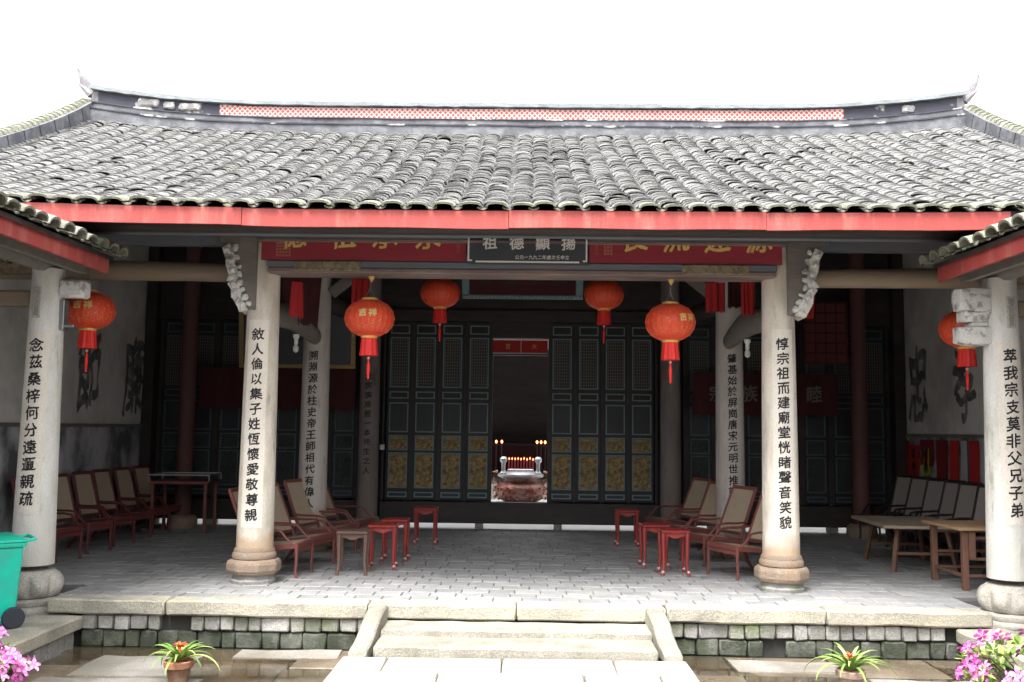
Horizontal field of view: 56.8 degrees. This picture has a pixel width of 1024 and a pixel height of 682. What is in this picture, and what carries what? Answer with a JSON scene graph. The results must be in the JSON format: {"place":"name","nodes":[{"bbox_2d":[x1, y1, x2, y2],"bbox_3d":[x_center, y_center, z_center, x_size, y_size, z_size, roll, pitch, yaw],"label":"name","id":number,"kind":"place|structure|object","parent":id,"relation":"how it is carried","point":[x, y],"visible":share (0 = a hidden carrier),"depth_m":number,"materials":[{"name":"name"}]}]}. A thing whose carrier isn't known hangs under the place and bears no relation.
{"place":"outdoors","nodes":[
{"label":"outdoors","id":0,"kind":"place"},
{"bbox_2d":[7,648,965,681],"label":"courtyard paving","id":1,"kind":"structure","parent":0,"point":[911,669],"depth_m":7.46,"materials":[{"name":"stone"}]},
{"bbox_2d":[33,650,938,681],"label":"raised slabs","id":2,"kind":"structure","parent":1,"relation":"on","point":[135,665],"depth_m":7.46,"materials":[{"name":"stone"}]},
{"bbox_2d":[143,640,219,681],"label":"potted bromeliad","id":3,"kind":"object","parent":2,"relation":"on","point":[178,665],"visible":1,"depth_m":6.87,"materials":[{"name":"plant"}]},
{"bbox_2d":[323,657,699,681],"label":"walkway","id":4,"kind":"structure","parent":1,"relation":"on","point":[374,669],"depth_m":6.92,"materials":[{"name":"stone"}]},
{"bbox_2d":[348,604,682,661],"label":"stone steps","id":5,"kind":"structure","parent":4,"relation":"on","point":[379,634],"depth_m":7.59,"materials":[{"name":"stone"}]},
{"bbox_2d":[41,646,997,681],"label":"rainwater","id":6,"kind":"object","parent":1,"relation":"on","point":[251,670],"visible":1,"depth_m":7.45,"materials":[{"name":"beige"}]},
{"bbox_2d":[804,642,897,681],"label":"potted bromeliad","id":7,"kind":"object","parent":6,"relation":"on","point":[848,670],"visible":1,"depth_m":6.91,"materials":[{"name":"plant"}]},
{"bbox_3d":[-2.960,2.262,4.888,0.400,0.095,0.400,1,-5,1],"label":"stone block","id":8,"kind":"object","parent":6,"relation":"on","visible":0},
{"bbox_2d":[0,626,40,681],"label":"potted azalea","id":9,"kind":"object","parent":8,"relation":"on","point":[15,667],"visible":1,"depth_m":4.97,"materials":[{"name":"plant"}]},
{"bbox_3d":[2.769,2.298,4.805,0.400,0.150,0.400,1,-5,1],"label":"stone block","id":10,"kind":"object","parent":6,"relation":"on","visible":0},
{"bbox_2d":[955,628,1023,681],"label":"potted azalea","id":11,"kind":"object","parent":10,"relation":"on","point":[981,671],"visible":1,"depth_m":4.94,"materials":[{"name":"plant"}]},
{"bbox_2d":[0,0,1023,127],"label":"sky","id":12,"kind":"structure","parent":0,"point":[780,52],"materials":[{"name":"white"}]},
{"bbox_2d":[492,456,546,501],"bbox_3d":[0.145,2.325,15.887,0.964,0.765,0.916,1,-5,1],"label":"incense burner","id":13,"kind":"object","parent":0,"point":[520,485],"visible":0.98,"depth_m":15.62,"materials":[{"name":"stone"}]},
{"bbox_2d":[21,524,1023,615],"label":"hall floor","id":14,"kind":"structure","parent":0,"point":[193,562],"depth_m":9.99,"materials":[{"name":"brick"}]},
{"bbox_2d":[11,477,82,562],"bbox_3d":[-5.188,1.975,10.538,0.718,0.903,0.442,-1,-6,18],"label":"reclining chair","id":15,"kind":"object","parent":14,"relation":"on","point":[68,532],"visible":0.37,"depth_m":10.50,"materials":[{"name":"wood"}]},
{"bbox_2d":[56,473,112,553],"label":"reclining chair","id":16,"kind":"object","parent":14,"relation":"on","point":[65,501],"visible":0.67,"depth_m":11.33,"materials":[{"name":"wood"}]},
{"bbox_2d":[71,471,135,546],"bbox_3d":[-5.156,2.104,11.930,0.718,0.903,0.442,-1,-6,16],"label":"reclining chair","id":17,"kind":"object","parent":14,"relation":"on","point":[84,489],"visible":0.87,"depth_m":11.97,"materials":[{"name":"wood"}]},
{"bbox_2d":[90,469,152,540],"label":"reclining chair","id":18,"kind":"object","parent":14,"relation":"on","point":[103,484],"visible":0.64,"depth_m":12.60,"materials":[{"name":"wood"}]},
{"bbox_2d":[113,467,170,534],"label":"reclining chair","id":19,"kind":"object","parent":14,"relation":"on","point":[124,484],"visible":0.84,"depth_m":13.24,"materials":[{"name":"wood"}]},
{"bbox_2d":[132,465,181,525],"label":"reclining chair","id":20,"kind":"object","parent":14,"relation":"on","point":[141,481],"visible":0.59,"depth_m":13.87,"materials":[{"name":"wood"}]},
{"bbox_2d":[148,472,221,533],"bbox_3d":[-4.633,2.282,13.397,0.840,0.815,0.670,1,-5,-3],"label":"display table","id":21,"kind":"object","parent":14,"relation":"on","point":[205,482],"visible":0.97,"depth_m":13.15,"materials":[{"name":"brown wood"}]},
{"bbox_2d":[228,487,313,578],"bbox_3d":[-2.464,1.945,9.691,0.765,0.874,0.551,0,-5,7],"label":"reclining chair","id":22,"kind":"object","parent":14,"relation":"on","point":[298,545],"visible":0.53,"depth_m":9.56,"materials":[{"name":"wood"}]},
{"bbox_2d":[274,482,335,566],"bbox_3d":[-2.372,2.005,10.325,0.765,0.874,0.551,-1,-6,18],"label":"reclining chair","id":23,"kind":"object","parent":14,"relation":"on","point":[281,514],"visible":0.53,"depth_m":10.45,"materials":[{"name":"wood"}]},
{"bbox_2d":[283,478,357,557],"bbox_3d":[-2.279,2.092,11.249,0.765,0.874,0.551,-1,-6,18],"label":"reclining chair","id":24,"kind":"object","parent":14,"relation":"on","point":[298,500],"visible":0.75,"depth_m":11.25,"materials":[{"name":"wood"}]},
{"bbox_2d":[326,485,374,548],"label":"reclining chair","id":25,"kind":"object","parent":14,"relation":"on","point":[360,522],"visible":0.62,"depth_m":12.10,"materials":[{"name":"wood"}]},
{"bbox_2d":[335,528,370,575],"bbox_3d":[-1.635,2.174,9.770,0.336,0.445,0.336,1,-5,-3],"label":"square stool","id":26,"kind":"object","parent":14,"relation":"on","point":[353,533],"visible":1,"depth_m":9.65,"materials":[{"name":"brown paint"}]},
{"bbox_2d":[368,522,397,570],"bbox_3d":[-1.380,2.195,10.126,0.316,0.475,0.316,1,-5,-3],"label":"square stool","id":27,"kind":"object","parent":14,"relation":"on","point":[380,527],"visible":0.98,"depth_m":10.01,"materials":[{"name":"red paint"}]},
{"bbox_2d":[379,517,410,561],"bbox_3d":[-1.322,2.253,10.742,0.315,0.475,0.315,1,-5,1],"label":"square stool","id":28,"kind":"object","parent":14,"relation":"on","point":[404,522],"visible":0.88,"depth_m":10.63,"materials":[{"name":"red paint"}]},
{"bbox_2d":[412,506,438,544],"bbox_3d":[-1.119,2.403,12.332,0.315,0.475,0.315,1,-5,1],"label":"square stool","id":29,"kind":"object","parent":14,"relation":"on","point":[426,510],"visible":1,"depth_m":12.21,"materials":[{"name":"red paint"}]},
{"bbox_2d":[0,68,1023,592],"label":"ancestral hall","id":30,"kind":"structure","parent":14,"relation":"on","point":[192,204],"depth_m":12.33,"materials":[{"name":"tile"}]},
{"bbox_2d":[77,331,101,412],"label":"wall character","id":31,"kind":"structure","parent":30,"relation":"attached to","point":[83,399],"depth_m":12.64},
{"bbox_2d":[65,268,115,371],"bbox_3d":[-4.137,-0.208,9.251,0.494,1.020,0.496,1,-5,-5],"label":"paper lantern","id":32,"kind":"object","parent":30,"relation":"hanging from","point":[92,314],"visible":0.91,"depth_m":9.14,"materials":[{"name":"red paper"}]},
{"bbox_2d":[123,341,143,414],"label":"wall character","id":33,"kind":"structure","parent":30,"relation":"attached to","point":[135,365],"depth_m":14.11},
{"bbox_2d":[158,320,182,495],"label":"door panel","id":34,"kind":"structure","parent":30,"relation":"in","point":[173,335],"depth_m":14.60,"materials":[{"name":"grey wood"}]},
{"bbox_2d":[192,320,216,495],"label":"door panel","id":35,"kind":"structure","parent":30,"relation":"in","point":[207,336],"depth_m":14.57,"materials":[{"name":"grey wood"}]},
{"bbox_2d":[216,321,241,495],"bbox_3d":[-4.331,1.029,14.596,0.370,2.700,0.067,1,-5,1],"label":"door panel","id":36,"kind":"structure","parent":30,"relation":"in","point":[229,420],"depth_m":14.55,"materials":[{"name":"grey wood"}]},
{"bbox_2d":[199,367,355,410],"bbox_3d":[-3.528,0.719,14.234,2.350,0.630,0.042,1,-5,1],"label":"cloth banner","id":37,"kind":"object","parent":30,"relation":"attached to","point":[220,387],"visible":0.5,"depth_m":14.24,"materials":[{"name":"fabric"}]},
{"bbox_2d":[275,409,298,496],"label":"door panel","id":38,"kind":"structure","parent":30,"relation":"in","point":[287,433],"depth_m":14.51,"materials":[{"name":"grey wood"}]},
{"bbox_2d":[289,281,302,318],"bbox_3d":[-2.205,-0.422,9.746,0.079,0.374,0.182,-4,-7,41],"label":"hanging cloth","id":39,"kind":"object","parent":30,"relation":"hanging from","point":[296,303],"visible":1,"depth_m":9.74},
{"bbox_2d":[293,334,298,352],"bbox_3d":[-2.363,0.028,10.361,0.070,0.200,0.068,1,-5,1],"label":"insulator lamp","id":40,"kind":"object","parent":30,"relation":"hanging from","point":[295,346],"visible":1,"depth_m":10.34,"materials":[{"name":"ceramic"}]},
{"bbox_2d":[239,312,355,368],"bbox_3d":[-3.196,-0.035,14.099,1.740,0.880,0.055,1,3,1],"label":"framed picture","id":41,"kind":"object","parent":30,"relation":"attached to","point":[342,346],"visible":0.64,"depth_m":14.09,"materials":[{"name":"black metal"}]},
{"bbox_2d":[282,277,321,327],"bbox_3d":[-2.316,-0.488,10.509,0.082,0.645,0.620,-2,-6,31],"label":"hanging cloth","id":42,"kind":"object","parent":30,"relation":"hanging from","point":[311,293],"visible":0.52,"depth_m":10.55,"materials":[{"name":"fabric"}]},
{"bbox_2d":[330,335,357,497],"bbox_3d":[-2.571,1.048,14.569,0.370,2.700,0.067,1,-5,1],"label":"door panel","id":43,"kind":"structure","parent":30,"relation":"in","point":[343,422],"depth_m":14.49,"materials":[{"name":"grey wood"}]},
{"bbox_2d":[351,278,369,303],"bbox_3d":[-1.710,-0.595,10.719,0.200,0.437,0.080,1,-5,1],"label":"hanging cloth","id":44,"kind":"object","parent":30,"relation":"hanging from","point":[360,288],"visible":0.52,"depth_m":10.71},
{"bbox_2d":[261,241,465,261],"bbox_3d":[-1.441,-0.970,9.228,1.995,0.381,0.036,1,-5,1],"label":"name board","id":45,"kind":"object","parent":30,"relation":"on","point":[382,251],"visible":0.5,"depth_m":9.21,"materials":[{"name":"red wood"}]},
{"bbox_2d":[344,281,394,378],"bbox_3d":[-1.406,-0.136,9.337,0.493,1.020,0.496,1,-5,1],"label":"paper lantern","id":46,"kind":"object","parent":30,"relation":"hanging from","point":[369,320],"visible":1,"depth_m":9.20,"materials":[{"name":"red paper"}]},
{"bbox_2d":[385,322,412,498],"bbox_3d":[-1.723,1.047,14.437,0.370,2.700,0.067,1,-5,1],"label":"door panel","id":47,"kind":"structure","parent":30,"relation":"in","point":[397,462],"depth_m":14.42,"materials":[{"name":"grey wood"}]},
{"bbox_2d":[411,322,438,499],"bbox_3d":[-1.323,1.051,14.431,0.370,2.700,0.067,1,-5,1],"label":"door panel","id":48,"kind":"structure","parent":30,"relation":"in","point":[425,396],"depth_m":14.41,"materials":[{"name":"grey wood"}]},
{"bbox_2d":[420,279,459,340],"bbox_3d":[-0.887,-0.503,11.695,0.493,1.020,0.493,2,-5,-11],"label":"paper lantern","id":49,"kind":"object","parent":30,"relation":"hanging from","point":[440,296],"visible":0.87,"depth_m":11.55,"materials":[{"name":"red paper"}]},
{"bbox_2d":[438,322,464,499],"bbox_3d":[-0.918,1.056,14.425,0.370,2.700,0.067,1,-5,1],"label":"door panel","id":50,"kind":"structure","parent":30,"relation":"in","point":[452,372],"depth_m":14.41,"materials":[{"name":"grey wood"}]},
{"bbox_2d":[465,322,490,500],"bbox_3d":[-0.508,1.060,14.419,0.370,2.700,0.067,1,-5,1],"label":"door panel","id":51,"kind":"structure","parent":30,"relation":"in","point":[479,333],"depth_m":14.40,"materials":[{"name":"grey wood"}]},
{"bbox_2d":[493,338,547,353],"bbox_3d":[0.128,0.081,14.450,0.840,0.232,0.018,1,-5,1],"label":"sign","id":52,"kind":"object","parent":30,"relation":"attached to","point":[526,346],"depth_m":14.45,"materials":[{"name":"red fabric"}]},
{"bbox_2d":[462,254,582,299],"bbox_3d":[0.144,-0.860,12.792,1.640,0.600,0.069,1,9,1],"label":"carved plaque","id":53,"kind":"object","parent":30,"relation":"attached to","point":[525,289],"visible":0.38,"depth_m":12.82,"materials":[{"name":"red wood"}]},
{"bbox_2d":[467,238,587,265],"bbox_3d":[0.150,-0.878,9.169,1.170,0.287,0.041,1,-5,1],"label":"name board","id":54,"kind":"object","parent":30,"relation":"attached to","point":[519,252],"visible":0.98,"depth_m":9.15,"materials":[{"name":"wood"}]},
{"bbox_2d":[549,323,573,501],"bbox_3d":[0.757,1.074,14.400,0.370,2.700,0.067,1,-5,1],"label":"door panel","id":55,"kind":"structure","parent":30,"relation":"in","point":[562,334],"depth_m":14.38,"materials":[{"name":"grey wood"}]},
{"bbox_2d":[576,324,600,501],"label":"door panel","id":56,"kind":"structure","parent":30,"relation":"in","point":[588,387],"depth_m":14.37,"materials":[{"name":"grey wood"}]},
{"bbox_2d":[584,281,623,342],"bbox_3d":[1.133,-0.480,11.665,0.493,1.020,0.493,-4,-7,39],"label":"paper lantern","id":57,"kind":"object","parent":30,"relation":"hanging from","point":[603,298],"visible":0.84,"depth_m":11.52,"materials":[{"name":"red paper"}]},
{"bbox_2d":[603,324,626,501],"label":"door panel","id":58,"kind":"structure","parent":30,"relation":"in","point":[615,345],"depth_m":14.37,"materials":[{"name":"grey wood"}]},
{"bbox_2d":[630,324,653,502],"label":"door panel","id":59,"kind":"structure","parent":30,"relation":"in","point":[641,342],"depth_m":14.36,"materials":[{"name":"grey wood"}]},
{"bbox_2d":[645,292,695,383],"bbox_3d":[1.554,-0.093,9.291,0.493,1.020,0.496,4,-6,-28],"label":"paper lantern","id":60,"kind":"object","parent":30,"relation":"hanging from","point":[670,325],"visible":1,"depth_m":9.15,"materials":[{"name":"red paper"}]},
{"bbox_2d":[589,245,781,264],"bbox_3d":[1.681,-0.936,9.181,1.860,0.381,0.036,1,-5,1],"label":"name board","id":61,"kind":"object","parent":30,"relation":"on","point":[689,254],"visible":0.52,"depth_m":9.16,"materials":[{"name":"red wood"}]},
{"bbox_2d":[687,326,711,489],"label":"door panel","id":62,"kind":"structure","parent":30,"relation":"in","point":[699,341],"depth_m":14.46,"materials":[{"name":"grey wood"}]},
{"bbox_2d":[705,282,724,312],"bbox_3d":[2.331,-0.494,10.849,0.220,0.354,0.084,1,-5,1],"label":"hanging cloth","id":63,"kind":"object","parent":30,"relation":"hanging from","point":[715,297],"visible":1,"depth_m":10.85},
{"bbox_2d":[728,282,740,308],"bbox_3d":[2.530,-0.521,10.754,0.160,0.312,0.081,1,-5,1],"label":"hanging cloth","id":64,"kind":"object","parent":30,"relation":"hanging from","point":[734,294],"visible":0.84,"depth_m":10.74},
{"bbox_2d":[741,282,754,315],"bbox_3d":[2.477,-0.446,9.937,0.140,0.374,0.084,1,-5,1],"label":"hanging cloth","id":65,"kind":"object","parent":30,"relation":"hanging from","point":[748,298],"visible":0.93,"depth_m":9.94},
{"bbox_2d":[745,333,761,503],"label":"door panel","id":66,"kind":"structure","parent":30,"relation":"in","point":[753,364],"depth_m":14.43,"materials":[{"name":"grey wood"}]},
{"bbox_2d":[692,373,837,416],"bbox_3d":[3.771,0.799,14.117,2.150,0.630,0.056,1,-5,1],"label":"cloth banner","id":67,"kind":"object","parent":30,"relation":"attached to","point":[816,394],"visible":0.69,"depth_m":14.12,"materials":[{"name":"red fabric"}]},
{"bbox_2d":[795,327,799,503],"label":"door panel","id":68,"kind":"structure","parent":30,"relation":"in","point":[795,327],"depth_m":14.45,"materials":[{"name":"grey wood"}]},
{"bbox_2d":[802,327,828,504],"bbox_3d":[4.628,1.128,14.461,0.370,2.700,0.067,1,-5,1],"label":"door panel","id":69,"kind":"structure","parent":30,"relation":"in","point":[816,473],"depth_m":14.39,"materials":[{"name":"grey wood"}]},
{"bbox_2d":[803,302,847,364],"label":"wall panel","id":70,"kind":"structure","parent":30,"relation":"attached to","point":[825,334],"depth_m":13.88,"materials":[{"name":"red wood"}]},
{"bbox_2d":[832,327,852,504],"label":"door panel","id":71,"kind":"structure","parent":30,"relation":"in","point":[842,446],"depth_m":14.41,"materials":[{"name":"grey wood"}]},
{"bbox_2d":[866,328,887,504],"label":"door panel","id":72,"kind":"structure","parent":30,"relation":"in","point":[874,336],"depth_m":14.43,"materials":[{"name":"grey wood"}]},
{"bbox_2d":[906,441,909,474],"bbox_3d":[5.874,1.751,14.103,0.022,0.535,0.180,1,-5,1],"label":"red paper","id":73,"kind":"object","parent":30,"relation":"attached to","point":[907,460],"visible":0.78,"depth_m":14.05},
{"bbox_2d":[909,445,918,475],"bbox_3d":[5.867,1.843,13.813,0.022,0.653,0.340,1,-5,1],"label":"red paper","id":74,"kind":"object","parent":30,"relation":"attached to","point":[914,459],"visible":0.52,"depth_m":13.81,"materials":[{"name":"paper"}]},
{"bbox_2d":[909,349,927,422],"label":"wall character","id":75,"kind":"structure","parent":30,"relation":"attached to","point":[918,415],"depth_m":13.80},
{"bbox_2d":[921,448,930,476],"bbox_3d":[5.862,1.786,13.397,0.021,0.535,0.300,1,-5,1],"label":"yellow paper","id":76,"kind":"object","parent":30,"relation":"attached to","point":[926,470],"visible":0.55,"depth_m":13.38,"materials":[{"name":"paper"}]},
{"bbox_2d":[920,440,933,467],"bbox_3d":[5.865,1.590,13.395,0.021,0.386,0.420,1,-5,1],"label":"red paper","id":77,"kind":"object","parent":30,"relation":"attached to","point":[926,444],"visible":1,"depth_m":13.37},
{"bbox_2d":[936,440,946,478],"bbox_3d":[5.856,1.645,12.908,0.019,0.585,0.340,1,-5,1],"label":"red paper","id":78,"kind":"object","parent":30,"relation":"attached to","point":[941,457],"visible":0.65,"depth_m":12.91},
{"bbox_2d":[949,440,958,479],"bbox_3d":[5.851,1.656,12.525,0.021,0.678,0.280,1,-5,1],"label":"red paper","id":79,"kind":"object","parent":30,"relation":"attached to","point":[954,457],"visible":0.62,"depth_m":12.53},
{"bbox_2d":[938,312,977,389],"bbox_3d":[4.442,-0.029,9.265,0.493,1.020,0.496,1,-5,1],"label":"paper lantern","id":80,"kind":"object","parent":30,"relation":"hanging from","point":[966,356],"visible":0.31,"depth_m":9.20,"materials":[{"name":"red paper"}]},
{"bbox_2d":[961,441,967,481],"bbox_3d":[5.848,1.591,12.250,0.021,0.599,0.160,1,-5,1],"label":"white paper","id":81,"kind":"object","parent":30,"relation":"attached to","point":[964,473],"visible":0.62,"depth_m":12.25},
{"bbox_2d":[953,350,976,426],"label":"wall character","id":82,"kind":"structure","parent":30,"relation":"attached to","point":[966,395],"depth_m":12.36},
{"bbox_2d":[969,441,979,482],"bbox_3d":[5.840,1.667,11.962,0.022,0.804,0.283,1,-5,1],"label":"pennant","id":83,"kind":"object","parent":30,"relation":"attached to","point":[974,460],"visible":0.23,"depth_m":11.96,"materials":[{"name":"fabric"}]},
{"bbox_2d":[614,508,639,546],"bbox_3d":[1.502,2.441,12.393,0.315,0.475,0.315,1,-5,1],"label":"square stool","id":84,"kind":"object","parent":14,"relation":"on","point":[627,512],"visible":0.98,"depth_m":12.27,"materials":[{"name":"red paint"}]},
{"bbox_2d":[638,522,669,568],"bbox_3d":[1.575,2.268,10.519,0.316,0.475,0.316,1,-5,-2],"label":"square stool","id":85,"kind":"object","parent":14,"relation":"on","point":[644,527],"visible":0.77,"depth_m":10.40,"materials":[{"name":"red paint"}]},
{"bbox_2d":[657,528,690,576],"bbox_3d":[1.697,2.218,9.960,0.316,0.475,0.316,1,-5,0],"label":"square stool","id":86,"kind":"object","parent":14,"relation":"on","point":[676,533],"visible":1,"depth_m":9.86,"materials":[{"name":"red paint"}]},
{"bbox_2d":[645,477,710,544],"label":"reclining chair","id":87,"kind":"object","parent":14,"relation":"on","point":[696,492],"visible":0.59,"depth_m":12.85,"materials":[{"name":"wood"}]},
{"bbox_2d":[663,481,715,554],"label":"reclining chair","id":88,"kind":"object","parent":14,"relation":"on","point":[707,509],"visible":0.49,"depth_m":12.01,"materials":[{"name":"wood"}]},
{"bbox_2d":[679,485,756,566],"bbox_3d":[2.387,2.122,10.939,0.765,0.874,0.551,3,-6,-22],"label":"reclining chair","id":89,"kind":"object","parent":14,"relation":"on","point":[738,506],"visible":0.79,"depth_m":10.96,"materials":[{"name":"wood"}]},
{"bbox_2d":[706,492,761,580],"bbox_3d":[2.511,2.037,10.006,0.765,0.874,0.551,3,-6,-25],"label":"reclining chair","id":90,"kind":"object","parent":14,"relation":"on","point":[754,534],"visible":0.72,"depth_m":10.03,"materials":[{"name":"wood"}]},
{"bbox_2d":[858,474,915,541],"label":"reclining chair","id":91,"kind":"object","parent":14,"relation":"on","point":[900,489],"visible":0.47,"depth_m":13.63,"materials":[{"name":"black paint"}]},
{"bbox_2d":[869,476,929,545],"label":"reclining chair","id":92,"kind":"object","parent":14,"relation":"on","point":[916,490],"visible":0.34,"depth_m":13.15,"materials":[{"name":"black paint"}]},
{"bbox_2d":[851,515,959,571],"bbox_3d":[4.544,2.311,10.802,0.970,0.514,1.240,0,-5,4],"label":"trestle table","id":93,"kind":"object","parent":14,"relation":"on","point":[897,523],"visible":0.81,"depth_m":10.62,"materials":[{"name":"wood"}]},
{"bbox_2d":[885,477,948,550],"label":"reclining chair","id":94,"kind":"object","parent":14,"relation":"on","point":[932,494],"visible":0.35,"depth_m":12.70,"materials":[{"name":"black paint"}]},
{"bbox_2d":[900,479,965,550],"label":"reclining chair","id":95,"kind":"object","parent":14,"relation":"on","point":[948,497],"visible":0.27,"depth_m":12.23,"materials":[{"name":"black paint"}]},
{"bbox_2d":[914,481,982,560],"bbox_3d":[5.344,2.193,11.574,0.715,0.923,0.470,2,-6,-17],"label":"reclining chair","id":96,"kind":"object","parent":14,"relation":"on","point":[964,500],"visible":0.37,"depth_m":11.69,"materials":[{"name":"black paint"}]},
{"bbox_2d":[922,520,985,590],"bbox_3d":[4.912,2.146,9.510,1.240,0.605,0.800,1,-5,-1],"label":"square table","id":97,"kind":"object","parent":14,"relation":"on","point":[967,530],"visible":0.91,"depth_m":9.38,"materials":[{"name":"wood"}]},
{"bbox_2d":[937,484,985,556],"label":"reclining chair","id":98,"kind":"object","parent":14,"relation":"on","point":[978,512],"visible":0.12,"depth_m":11.24,"materials":[{"name":"black paint"}]},
{"bbox_2d":[955,536,985,573],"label":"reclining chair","id":99,"kind":"object","parent":14,"relation":"on","point":[980,544],"visible":0.23,"depth_m":10.18,"materials":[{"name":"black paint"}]},
{"bbox_2d":[155,499,892,534],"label":"courtyard","id":100,"kind":"structure","parent":0,"point":[607,528],"depth_m":14.63,"materials":[{"name":"stone"}]},
{"bbox_2d":[160,352,884,529],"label":"altar hall","id":101,"kind":"structure","parent":100,"relation":"on","point":[520,402],"depth_m":25.24,"materials":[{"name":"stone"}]},
{"bbox_2d":[491,443,546,475],"bbox_3d":[0.265,2.986,23.704,1.800,0.840,0.610,1,-5,1],"label":"altar table","id":102,"kind":"object","parent":101,"relation":"on","point":[522,450],"visible":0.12,"depth_m":23.42,"materials":[{"name":"brown wood"}]},
{"bbox_2d":[68,613,985,660],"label":"retaining wall","id":103,"kind":"structure","parent":0,"point":[691,639],"depth_m":8.08,"materials":[{"name":"stone"}]},
{"bbox_2d":[47,594,991,626],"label":"stone kerb","id":104,"kind":"structure","parent":103,"relation":"on","point":[441,610],"depth_m":8.05,"materials":[{"name":"stone"}]},
{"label":"wing floor","id":105,"kind":"structure","parent":0,"visible":0},
{"bbox_2d":[0,612,82,676],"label":"edging ledge","id":106,"kind":"object","parent":105,"relation":"on","point":[41,637],"visible":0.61,"depth_m":7.60,"materials":[{"name":"stone"}]},
{"bbox_2d":[0,532,36,628],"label":"wheeled bin","id":107,"kind":"object","parent":106,"relation":"on","point":[12,615],"visible":1,"depth_m":7.52,"materials":[{"name":"plastic"}]},
{"bbox_2d":[0,191,128,614],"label":"side wing","id":108,"kind":"structure","parent":105,"relation":"on","point":[40,252],"depth_m":8.39,"materials":[{"name":"stone"}]},
{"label":"wing floor","id":109,"kind":"structure","parent":0,"visible":0},
{"bbox_2d":[918,212,1023,630],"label":"side wing","id":110,"kind":"structure","parent":109,"relation":"on","point":[990,260],"depth_m":8.28,"materials":[{"name":"stone"}]},
{"bbox_2d":[956,627,1023,681],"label":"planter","id":111,"kind":"object","parent":109,"relation":"on","point":[964,636],"visible":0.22,"depth_m":7.64,"materials":[{"name":"stone"}]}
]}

